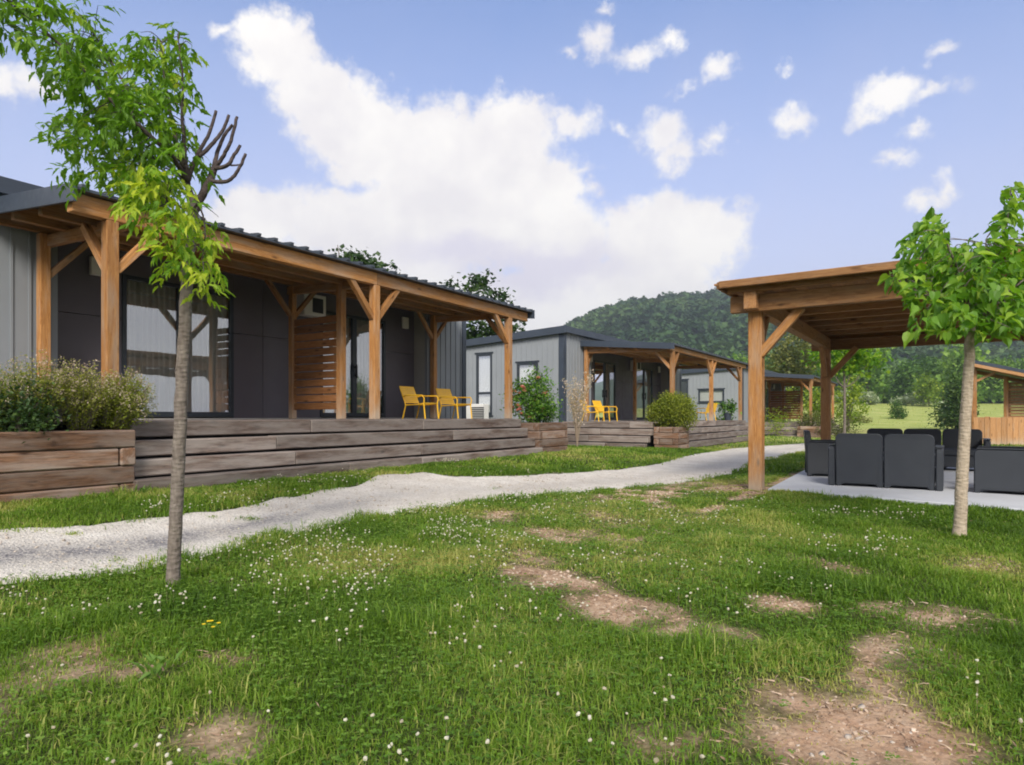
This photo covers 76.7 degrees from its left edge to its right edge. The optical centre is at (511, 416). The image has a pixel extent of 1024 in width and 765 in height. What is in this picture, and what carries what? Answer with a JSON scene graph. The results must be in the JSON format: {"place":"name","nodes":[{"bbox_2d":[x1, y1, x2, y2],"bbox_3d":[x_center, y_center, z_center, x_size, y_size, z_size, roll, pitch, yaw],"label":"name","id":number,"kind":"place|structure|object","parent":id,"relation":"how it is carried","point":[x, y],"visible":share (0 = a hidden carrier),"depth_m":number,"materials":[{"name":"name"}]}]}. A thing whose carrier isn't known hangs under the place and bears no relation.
{"place":"outdoors","nodes":[
{"label":"outdoors","id":0,"kind":"place"},
{"bbox_2d":[0,443,804,583],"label":"gravel path","id":1,"kind":"structure","parent":0,"point":[203,534],"depth_m":6.06,"materials":[{"name":"grey gravel"}]},
{"bbox_2d":[0,403,1023,764],"bbox_3d":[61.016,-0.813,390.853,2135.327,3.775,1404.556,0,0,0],"label":"ground","id":2,"kind":"structure","parent":0,"point":[882,417],"depth_m":2.42,"materials":[{"name":"green plant"}]},
{"bbox_2d":[0,429,135,504],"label":"log planter","id":3,"kind":"object","parent":2,"relation":"on","point":[60,463],"visible":0.86,"depth_m":6.14,"materials":[{"name":"wood"}]},
{"bbox_2d":[0,364,42,430],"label":"wispy shrub","id":4,"kind":"object","parent":3,"relation":"in","point":[2,385],"visible":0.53,"depth_m":5.99,"materials":[{"name":"green plant"}]},
{"bbox_2d":[0,376,71,443],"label":"evergreen shrub","id":5,"kind":"object","parent":3,"relation":"in","point":[31,423],"visible":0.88,"depth_m":5.94,"materials":[{"name":"green plant"}]},
{"bbox_2d":[0,349,81,430],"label":"wispy shrub","id":6,"kind":"object","parent":3,"relation":"in","point":[43,383],"visible":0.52,"depth_m":6.25,"materials":[{"name":"green plant"}]},
{"bbox_2d":[40,355,117,430],"bbox_3d":[-4.421,-0.234,6.609,0.717,0.767,0.676,0,0,-40],"label":"wispy shrub","id":7,"kind":"object","parent":3,"relation":"in","point":[84,411],"visible":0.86,"depth_m":6.52,"materials":[{"name":"green plant"}]},
{"bbox_2d":[81,371,148,429],"bbox_3d":[-4.227,-0.161,6.874,0.722,0.660,0.674,0,0,0],"label":"wispy shrub","id":8,"kind":"object","parent":3,"relation":"in","point":[102,427],"visible":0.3,"depth_m":6.78,"materials":[{"name":"green plant"}]},
{"bbox_2d":[90,366,159,429],"bbox_3d":[-4.077,-0.192,6.821,0.640,0.692,0.707,0,0,-17],"label":"wispy shrub","id":9,"kind":"object","parent":3,"relation":"in","point":[124,418],"visible":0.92,"depth_m":6.73,"materials":[{"name":"green plant"}]},
{"bbox_2d":[0,0,246,585],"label":"young tree","id":10,"kind":"object","parent":2,"relation":"on","point":[143,185],"visible":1,"depth_m":3.58,"materials":[{"name":"green plant"}]},
{"bbox_2d":[135,484,150,493],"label":"weed","id":11,"kind":"object","parent":2,"relation":"on","point":[143,488],"visible":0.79,"depth_m":6.58,"materials":[{"name":"green plant"}]},
{"bbox_2d":[127,646,186,683],"bbox_3d":[-1.359,0.938,2.451,0.161,0.130,0.196,0,0,0],"label":"weed","id":12,"kind":"object","parent":2,"relation":"on","point":[156,668],"visible":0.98,"depth_m":2.44,"materials":[{"name":"green plant"}]},
{"bbox_2d":[202,620,220,640],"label":"yellow wildflower","id":13,"kind":"object","parent":2,"relation":"on","point":[211,627],"visible":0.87,"depth_m":2.87,"materials":[{"name":"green plant"}]},
{"bbox_2d":[0,176,534,419],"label":"cabin","id":14,"kind":"object","parent":2,"relation":"on","point":[71,270],"visible":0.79,"depth_m":10.70,"materials":[{"name":"grey metal"}]},
{"bbox_2d":[127,280,174,411],"bbox_3d":[-5.659,-1.040,10.120,0.079,2.060,0.780,0,0,32],"label":"curtain","id":15,"kind":"object","parent":14,"relation":"hanging from","point":[150,335],"visible":0.78,"depth_m":10.18,"materials":[{"name":"white fabric"}]},
{"bbox_2d":[122,274,233,416],"bbox_3d":[-5.355,-1.060,10.473,0.070,2.140,1.860,0,0,32],"label":"glass door","id":16,"kind":"structure","parent":14,"relation":"in","point":[230,413],"depth_m":10.42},
{"bbox_2d":[187,292,226,411],"bbox_3d":[-5.171,-1.040,10.900,0.079,2.060,0.780,0,0,32],"label":"curtain","id":17,"kind":"object","parent":14,"relation":"hanging from","point":[207,378],"visible":0.7,"depth_m":10.96,"materials":[{"name":"white fabric"}]},
{"bbox_2d":[323,315,349,412],"bbox_3d":[-3.647,-1.040,13.338,0.080,2.060,0.780,0,0,32],"label":"curtain","id":18,"kind":"object","parent":14,"relation":"hanging from","point":[347,378],"visible":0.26,"depth_m":13.62,"materials":[{"name":"white fabric"}]},
{"bbox_2d":[320,311,385,416],"bbox_3d":[-3.319,-1.060,13.676,0.130,2.140,1.860,0,0,32],"label":"glass door","id":19,"kind":"structure","parent":14,"relation":"in","point":[354,367],"depth_m":13.69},
{"bbox_2d":[357,320,368,412],"bbox_3d":[-3.160,-1.040,14.118,0.080,2.060,0.780,0,0,32],"label":"curtain","id":20,"kind":"object","parent":14,"relation":"hanging from","point":[363,366],"visible":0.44,"depth_m":14.02,"materials":[{"name":"white fabric"}]},
{"bbox_2d":[11,419,542,492],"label":"timber deck","id":21,"kind":"structure","parent":2,"relation":"on","point":[223,451],"depth_m":8.99,"materials":[{"name":"wood"}]},
{"bbox_2d":[399,386,438,418],"bbox_3d":[-1.912,-0.287,13.321,0.669,0.678,0.551,0,0,28],"label":"armchair","id":22,"kind":"object","parent":21,"relation":"on","point":[408,394],"visible":1,"depth_m":13.38,"materials":[{"name":"yellow paint"}]},
{"bbox_2d":[436,388,471,418],"bbox_3d":[-1.293,-0.287,14.406,0.669,0.678,0.551,0,0,35],"label":"armchair","id":23,"kind":"object","parent":21,"relation":"on","point":[445,394],"visible":0.98,"depth_m":14.44,"materials":[{"name":"yellow paint"}]},
{"bbox_2d":[466,404,488,418],"bbox_3d":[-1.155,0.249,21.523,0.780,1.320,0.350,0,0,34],"label":"heat pump","id":24,"kind":"object","parent":21,"relation":"on","point":[480,411],"visible":0.32,"depth_m":21.36,"materials":[{"name":"metal"}]},
{"bbox_2d":[328,244,400,273],"bbox_3d":[-6.226,-3.018,25.927,3.415,8.017,3.326,0,0,-33],"label":"leafy tree","id":25,"kind":"object","parent":2,"relation":"on","point":[353,256],"visible":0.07,"depth_m":25.80,"materials":[{"name":"green plant"}]},
{"bbox_2d":[439,268,526,339],"bbox_3d":[-1.531,-2.909,29.955,4.822,7.852,4.024,0,0,0],"label":"leafy tree","id":26,"kind":"object","parent":2,"relation":"on","point":[478,281],"visible":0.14,"depth_m":29.51,"materials":[{"name":"green plant"}]},
{"bbox_2d":[0,472,974,763],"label":"pebbles","id":27,"kind":"object","parent":2,"relation":"on","point":[848,736],"visible":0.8,"depth_m":5.25,"materials":[{"name":"grey stone"}]},
{"bbox_2d":[0,478,1019,764],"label":"soil crumbs","id":28,"kind":"object","parent":2,"relation":"on","point":[798,606],"visible":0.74,"depth_m":2.74,"materials":[{"name":"brown soil"}]},
{"bbox_2d":[0,403,1023,764],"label":"lawn grass","id":29,"kind":"structure","parent":2,"relation":"on","point":[60,511],"depth_m":3.11,"materials":[{"name":"green plant"}]},
{"bbox_2d":[0,458,1023,764],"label":"clover","id":30,"kind":"object","parent":2,"relation":"on","point":[384,656],"depth_m":3.29,"materials":[{"name":"green plant"}]},
{"bbox_2d":[507,422,567,451],"bbox_3d":[0.470,0.505,14.945,1.173,0.730,1.429,0,0,32],"label":"log planter","id":31,"kind":"object","parent":2,"relation":"on","point":[550,436],"visible":0.58,"depth_m":14.42,"materials":[{"name":"wood"}]},
{"bbox_2d":[498,365,562,422],"bbox_3d":[0.454,-0.519,14.624,1.454,1.429,1.148,0,0,16],"label":"rose bush","id":32,"kind":"object","parent":31,"relation":"in","point":[525,392],"visible":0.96,"depth_m":14.53,"materials":[{"name":"green plant"}]},
{"bbox_2d":[521,391,564,422],"bbox_3d":[0.676,-0.207,15.277,1.137,1.014,1.003,0,0,0],"label":"rose bush","id":33,"kind":"object","parent":31,"relation":"in","point":[545,420],"visible":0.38,"depth_m":15.18,"materials":[{"name":"green plant"}]},
{"bbox_2d":[562,370,595,446],"bbox_3d":[1.746,-0.203,17.178,0.924,2.100,0.873,0,0,0],"label":"plume plant","id":34,"kind":"object","parent":2,"relation":"on","point":[576,411],"visible":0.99,"depth_m":17.16,"materials":[{"name":"beige plant"}]},
{"bbox_2d":[466,325,747,421],"bbox_3d":[4.253,-0.894,25.301,7.430,3.908,11.400,0,0,34],"label":"cabin","id":35,"kind":"object","parent":2,"relation":"on","point":[565,351],"visible":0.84,"depth_m":21.90,"materials":[{"name":"grey metal"}]},
{"bbox_2d":[475,352,492,416],"bbox_3d":[-0.933,-1.090,22.119,0.770,2.200,0.120,0,0,34],"label":"window","id":36,"kind":"structure","parent":35,"relation":"in","point":[483,360],"depth_m":22.17,"materials":[{"name":"white glass"}]},
{"bbox_2d":[515,360,538,388],"bbox_3d":[0.522,-1.365,21.158,0.920,0.890,0.120,0,0,33],"label":"window","id":37,"kind":"structure","parent":35,"relation":"in","point":[522,366],"depth_m":21.24,"materials":[{"name":"white glass"}]},
{"bbox_2d":[594,360,615,419],"bbox_3d":[3.444,-0.950,23.851,0.130,2.140,1.860,0,0,33],"label":"glass door","id":38,"kind":"structure","parent":35,"relation":"in","point":[600,392],"depth_m":23.65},
{"bbox_2d":[606,364,612,416],"bbox_3d":[3.614,-0.930,24.291,0.079,2.060,0.780,0,0,34],"label":"curtain","id":39,"kind":"object","parent":35,"relation":"hanging from","point":[609,382],"visible":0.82,"depth_m":24.37,"materials":[{"name":"grey fabric"}]},
{"bbox_2d":[637,369,641,416],"bbox_3d":[5.201,-0.930,26.688,0.080,2.060,0.780,0,0,34],"label":"curtain","id":40,"kind":"object","parent":35,"relation":"hanging from","point":[639,393],"visible":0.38,"depth_m":26.79,"materials":[{"name":"white fabric"}]},
{"bbox_2d":[637,368,652,418],"bbox_3d":[5.541,-0.950,27.013,0.130,2.140,1.860,0,0,33],"label":"glass door","id":41,"kind":"structure","parent":35,"relation":"in","point":[644,394],"depth_m":27.00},
{"bbox_2d":[642,370,650,416],"bbox_3d":[5.709,-0.930,27.455,0.080,2.060,0.780,0,0,33],"label":"curtain","id":42,"kind":"object","parent":35,"relation":"hanging from","point":[647,383],"visible":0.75,"depth_m":27.52,"materials":[{"name":"grey fabric"}]},
{"bbox_2d":[565,420,747,447],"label":"timber deck","id":43,"kind":"structure","parent":2,"relation":"on","point":[639,433],"depth_m":19.66,"materials":[{"name":"wood"}]},
{"bbox_2d":[581,401,604,421],"bbox_3d":[2.508,-0.177,20.298,0.669,0.678,0.551,0,0,29],"label":"armchair","id":44,"kind":"object","parent":43,"relation":"on","point":[589,412],"visible":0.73,"depth_m":20.35,"materials":[{"name":"yellow paint"}]},
{"bbox_2d":[592,400,617,420],"bbox_3d":[2.995,-0.177,20.852,0.669,0.678,0.551,0,0,40],"label":"armchair","id":45,"kind":"object","parent":43,"relation":"on","point":[596,403],"visible":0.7,"depth_m":20.90,"materials":[{"name":"yellow paint"}]},
{"bbox_2d":[696,403,717,420],"bbox_3d":[7.617,-0.177,25.281,0.551,0.678,0.669,0,0,-27],"label":"armchair","id":46,"kind":"object","parent":43,"relation":"on","point":[707,408],"visible":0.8,"depth_m":25.09,"materials":[{"name":"yellow paint"}]},
{"bbox_2d":[715,398,741,419],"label":"potted plant","id":47,"kind":"object","parent":43,"relation":"on","point":[730,408],"visible":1,"depth_m":26.41,"materials":[{"name":"green plant"}]},
{"bbox_2d":[654,426,688,447],"bbox_3d":[4.661,0.641,18.878,0.737,0.678,1.016,0,0,34],"label":"log planter","id":48,"kind":"object","parent":2,"relation":"on","point":[671,437],"visible":0.86,"depth_m":18.49,"materials":[{"name":"wood"}]},
{"bbox_2d":[642,389,701,432],"bbox_3d":[4.692,-0.144,18.883,1.649,1.327,1.550,0,0,40],"label":"round bush","id":49,"kind":"object","parent":48,"relation":"in","point":[667,410],"visible":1,"depth_m":18.64,"materials":[{"name":"green plant"}]},
{"bbox_2d":[728,351,747,362],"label":"meadow edge tree","id":50,"kind":"object","parent":2,"relation":"on","point":[738,358],"visible":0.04,"depth_m":108.92,"materials":[{"name":"green plant"}]},
{"bbox_2d":[682,368,837,430],"bbox_3d":[14.533,-0.744,38.301,7.430,3.908,11.400,0,0,34],"label":"cabin","id":51,"kind":"object","parent":2,"relation":"on","point":[695,383],"visible":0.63,"depth_m":34.62,"materials":[{"name":"grey metal"}]},
{"bbox_2d":[682,379,688,399],"bbox_3d":[9.273,-0.940,35.169,0.750,2.200,0.120,0,0,34],"label":"window","id":52,"kind":"structure","parent":51,"relation":"in","point":[684,381],"depth_m":35.13,"materials":[{"name":"grey glass"}]},
{"bbox_2d":[697,388,724,403],"bbox_3d":[10.572,-1.080,34.310,1.470,0.820,0.120,0,0,33],"label":"window","id":53,"kind":"structure","parent":51,"relation":"in","point":[703,395],"depth_m":34.39,"materials":[{"name":"white glass"}]},
{"bbox_2d":[765,389,767,420],"bbox_3d":[15.822,-0.800,40.012,0.130,2.140,1.860,0,0,33],"label":"glass door","id":54,"kind":"structure","parent":51,"relation":"in","point":[766,390],"depth_m":39.88,"materials":[{"name":"glass"}]},
{"bbox_2d":[745,354,784,370],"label":"meadow edge tree","id":55,"kind":"object","parent":2,"relation":"on","point":[767,360],"visible":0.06,"depth_m":126.57,"materials":[{"name":"green plant"}]},
{"bbox_2d":[765,397,799,435],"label":"shrub","id":56,"kind":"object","parent":2,"relation":"on","point":[777,425],"depth_m":30.98,"materials":[{"name":"green plant"}]},
{"bbox_2d":[765,333,818,420],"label":"olive green tree","id":57,"kind":"object","parent":2,"relation":"on","point":[792,353],"visible":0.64,"depth_m":51.48,"materials":[{"name":"green plant"}]},
{"bbox_2d":[786,386,797,419],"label":"lime shrub","id":58,"kind":"object","parent":2,"relation":"on","point":[789,389],"visible":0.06,"depth_m":46.57,"materials":[{"name":"green plant"}]},
{"bbox_2d":[742,421,842,436],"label":"timber deck","id":59,"kind":"structure","parent":2,"relation":"on","point":[790,433],"depth_m":32.08,"materials":[{"name":"wood"}]},
{"bbox_2d":[786,353,820,402],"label":"meadow edge tree","id":60,"kind":"object","parent":2,"relation":"on","point":[815,373],"visible":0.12,"depth_m":116.85,"materials":[{"name":"green plant"}]},
{"bbox_2d":[797,426,820,437],"bbox_3d":[14.699,0.801,31.547,1.222,0.658,1.813,0,0,34],"label":"log planter","id":61,"kind":"object","parent":2,"relation":"on","point":[811,429],"visible":0.44,"depth_m":30.80,"materials":[{"name":"wood"}]},
{"bbox_2d":[792,409,834,425],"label":"round bush","id":62,"kind":"object","parent":61,"relation":"in","point":[815,419],"visible":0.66,"depth_m":31.51,"materials":[{"name":"green plant"}]},
{"bbox_2d":[797,386,836,420],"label":"lime shrub","id":63,"kind":"object","parent":2,"relation":"on","point":[815,406],"visible":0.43,"depth_m":47.70,"materials":[{"name":"green plant"}]},
{"bbox_2d":[815,415,865,436],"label":"round bush","id":64,"kind":"object","parent":2,"relation":"on","point":[838,429],"visible":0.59,"depth_m":30.43,"materials":[{"name":"green plant"}]},
{"bbox_2d":[831,362,854,402],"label":"meadow edge tree","id":65,"kind":"object","parent":2,"relation":"on","point":[836,381],"visible":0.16,"depth_m":120.58,"materials":[{"name":"green plant"}]},
{"bbox_2d":[834,390,858,403],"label":"silvery shrub","id":66,"kind":"object","parent":2,"relation":"on","point":[836,396],"visible":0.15,"depth_m":108.01,"materials":[{"name":"green plant"}]},
{"bbox_2d":[800,348,893,432],"bbox_3d":[10.271,-0.880,20.019,2.818,3.862,1.889,0,0,0],"label":"young tree","id":67,"kind":"object","parent":2,"relation":"on","point":[849,367],"visible":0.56,"depth_m":19.90,"materials":[{"name":"green plant"}]},
{"bbox_2d":[831,375,871,429],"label":"lime shrub","id":68,"kind":"object","parent":2,"relation":"on","point":[853,395],"visible":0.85,"depth_m":45.70,"materials":[{"name":"green plant"}]},
{"bbox_2d":[850,415,872,422],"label":"meadow bush","id":69,"kind":"object","parent":2,"relation":"on","point":[862,419],"visible":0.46,"depth_m":61.81,"materials":[{"name":"green plant"}]},
{"bbox_2d":[836,347,897,398],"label":"meadow edge tree","id":70,"kind":"object","parent":2,"relation":"on","point":[872,379],"visible":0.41,"depth_m":115.00,"materials":[{"name":"green plant"}]},
{"bbox_2d":[859,389,880,404],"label":"silvery shrub","id":71,"kind":"object","parent":2,"relation":"on","point":[872,398],"visible":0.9,"depth_m":107.21,"materials":[{"name":"green plant"}]},
{"bbox_2d":[869,369,897,402],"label":"meadow edge tree","id":72,"kind":"object","parent":2,"relation":"on","point":[884,394],"visible":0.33,"depth_m":128.98,"materials":[{"name":"green plant"}]},
{"bbox_2d":[881,375,896,401],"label":"meadow edge tree","id":73,"kind":"object","parent":2,"relation":"on","point":[890,395],"visible":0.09,"depth_m":139.83,"materials":[{"name":"green plant"}]},
{"bbox_2d":[886,397,908,418],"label":"bush","id":74,"kind":"object","parent":2,"relation":"on","point":[897,414],"visible":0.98,"depth_m":69.72,"materials":[{"name":"green plant"}]},
{"bbox_2d":[889,396,913,405],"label":"silvery shrub","id":75,"kind":"object","parent":2,"relation":"on","point":[903,401],"visible":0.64,"depth_m":105.12,"materials":[{"name":"green plant"}]},
{"bbox_2d":[882,359,923,403],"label":"meadow edge tree","id":76,"kind":"object","parent":2,"relation":"on","point":[904,380],"visible":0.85,"depth_m":117.36,"materials":[{"name":"green plant"}]},
{"bbox_2d":[888,353,938,403],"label":"meadow edge tree","id":77,"kind":"object","parent":2,"relation":"on","point":[915,361],"visible":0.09,"depth_m":134.07,"materials":[{"name":"green plant"}]},
{"bbox_2d":[904,389,935,405],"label":"silvery shrub","id":78,"kind":"object","parent":2,"relation":"on","point":[912,397],"visible":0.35,"depth_m":104.10,"materials":[{"name":"green plant"}]},
{"bbox_2d":[911,373,946,406],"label":"lime shrub","id":79,"kind":"object","parent":2,"relation":"on","point":[926,392],"visible":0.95,"depth_m":99.61,"materials":[{"name":"green plant"}]},
{"bbox_2d":[910,355,947,398],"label":"meadow edge tree","id":80,"kind":"object","parent":2,"relation":"on","point":[928,362],"visible":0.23,"depth_m":123.42,"materials":[{"name":"green plant"}]},
{"bbox_2d":[931,357,951,401],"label":"meadow edge tree","id":81,"kind":"object","parent":2,"relation":"on","point":[942,377],"visible":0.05,"depth_m":137.31,"materials":[{"name":"green plant"}]},
{"bbox_2d":[877,181,1023,535],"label":"young tree","id":82,"kind":"object","parent":2,"relation":"on","point":[950,292],"visible":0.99,"depth_m":5.11,"materials":[{"name":"green plant"}]},
{"bbox_2d":[926,368,983,428],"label":"conifer","id":83,"kind":"object","parent":2,"relation":"on","point":[950,414],"visible":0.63,"depth_m":47.75,"materials":[{"name":"green plant"}]},
{"bbox_2d":[929,344,998,402],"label":"meadow edge tree","id":84,"kind":"object","parent":2,"relation":"on","point":[954,360],"visible":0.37,"depth_m":113.02,"materials":[{"name":"green plant"}]},
{"bbox_2d":[959,372,989,403],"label":"meadow edge tree","id":85,"kind":"object","parent":2,"relation":"on","point":[982,394],"visible":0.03,"depth_m":130.85,"materials":[{"name":"green plant"}]},
{"bbox_2d":[971,360,1023,428],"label":"timber shelter","id":86,"kind":"object","parent":2,"relation":"on","point":[1014,398],"visible":0.65,"depth_m":24.02,"materials":[{"name":"brown wood"}]},
{"bbox_2d":[973,417,1023,444],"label":"board fence","id":87,"kind":"object","parent":2,"relation":"on","point":[1001,430],"visible":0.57,"depth_m":23.01,"materials":[{"name":"brown wood"}]},
{"bbox_2d":[977,350,1020,403],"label":"meadow edge tree","id":88,"kind":"object","parent":2,"relation":"on","point":[993,392],"visible":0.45,"depth_m":118.75,"materials":[{"name":"green plant"}]},
{"bbox_2d":[991,359,1021,401],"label":"meadow edge tree","id":89,"kind":"object","parent":2,"relation":"on","point":[1003,384],"visible":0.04,"depth_m":138.71,"materials":[{"name":"green plant"}]},
{"bbox_2d":[1006,355,1023,381],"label":"meadow edge tree","id":90,"kind":"object","parent":2,"relation":"on","point":[1020,364],"visible":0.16,"depth_m":124.36,"materials":[{"name":"green plant"}]},
{"bbox_2d":[0,0,1023,331],"label":"sky","id":91,"kind":"structure","parent":0,"point":[593,154],"materials":[{"name":"blue"}]},
{"bbox_2d":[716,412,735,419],"bbox_3d":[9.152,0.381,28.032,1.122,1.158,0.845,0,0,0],"label":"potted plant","id":92,"kind":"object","parent":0,"point":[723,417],"visible":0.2,"depth_m":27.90,"materials":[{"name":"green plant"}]},
{"bbox_2d":[613,318,1003,403],"bbox_3d":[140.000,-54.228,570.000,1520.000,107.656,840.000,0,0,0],"label":"hill","id":93,"kind":"structure","parent":0,"point":[881,402],"depth_m":175.45,"materials":[{"name":"green plant"}]},
{"bbox_2d":[564,287,1023,403],"bbox_3d":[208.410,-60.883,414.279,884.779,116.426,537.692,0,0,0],"label":"forest","id":94,"kind":"object","parent":93,"relation":"on","point":[643,318],"visible":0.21,"depth_m":337.52,"materials":[{"name":"green plant"}]},
{"bbox_2d":[768,467,1023,510],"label":"patio","id":95,"kind":"structure","parent":0,"point":[802,480],"depth_m":8.31,"materials":[{"name":"concrete"}]},
{"bbox_2d":[803,430,834,475],"bbox_3d":[5.234,0.599,10.666,0.774,0.730,0.779,0,0,22],"label":"patio armchair","id":96,"kind":"object","parent":95,"relation":"on","point":[816,456],"visible":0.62,"depth_m":10.40,"materials":[{"name":"plastic"}]},
{"bbox_2d":[714,248,1023,490],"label":"pergola","id":97,"kind":"object","parent":95,"relation":"on","point":[826,312],"visible":0.75,"depth_m":8.79,"materials":[{"name":"brown wood"}]},
{"bbox_2d":[828,433,943,490],"bbox_3d":[5.184,0.599,8.983,1.364,0.730,0.774,0,0,34],"label":"sofa","id":98,"kind":"object","parent":95,"relation":"on","point":[907,460],"visible":1,"depth_m":8.67,"materials":[{"name":"plastic"}]},
{"bbox_2d":[867,428,990,467],"bbox_3d":[7.610,0.599,12.014,2.054,0.730,0.774,0,0,34],"label":"sofa","id":99,"kind":"object","parent":95,"relation":"on","point":[947,439],"visible":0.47,"depth_m":11.98,"materials":[{"name":"plastic"}]},
{"bbox_2d":[974,446,1023,492],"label":"patio armchair","id":100,"kind":"object","parent":95,"relation":"on","point":[998,468],"visible":1,"depth_m":8.03,"materials":[{"name":"plastic"}]}
]}

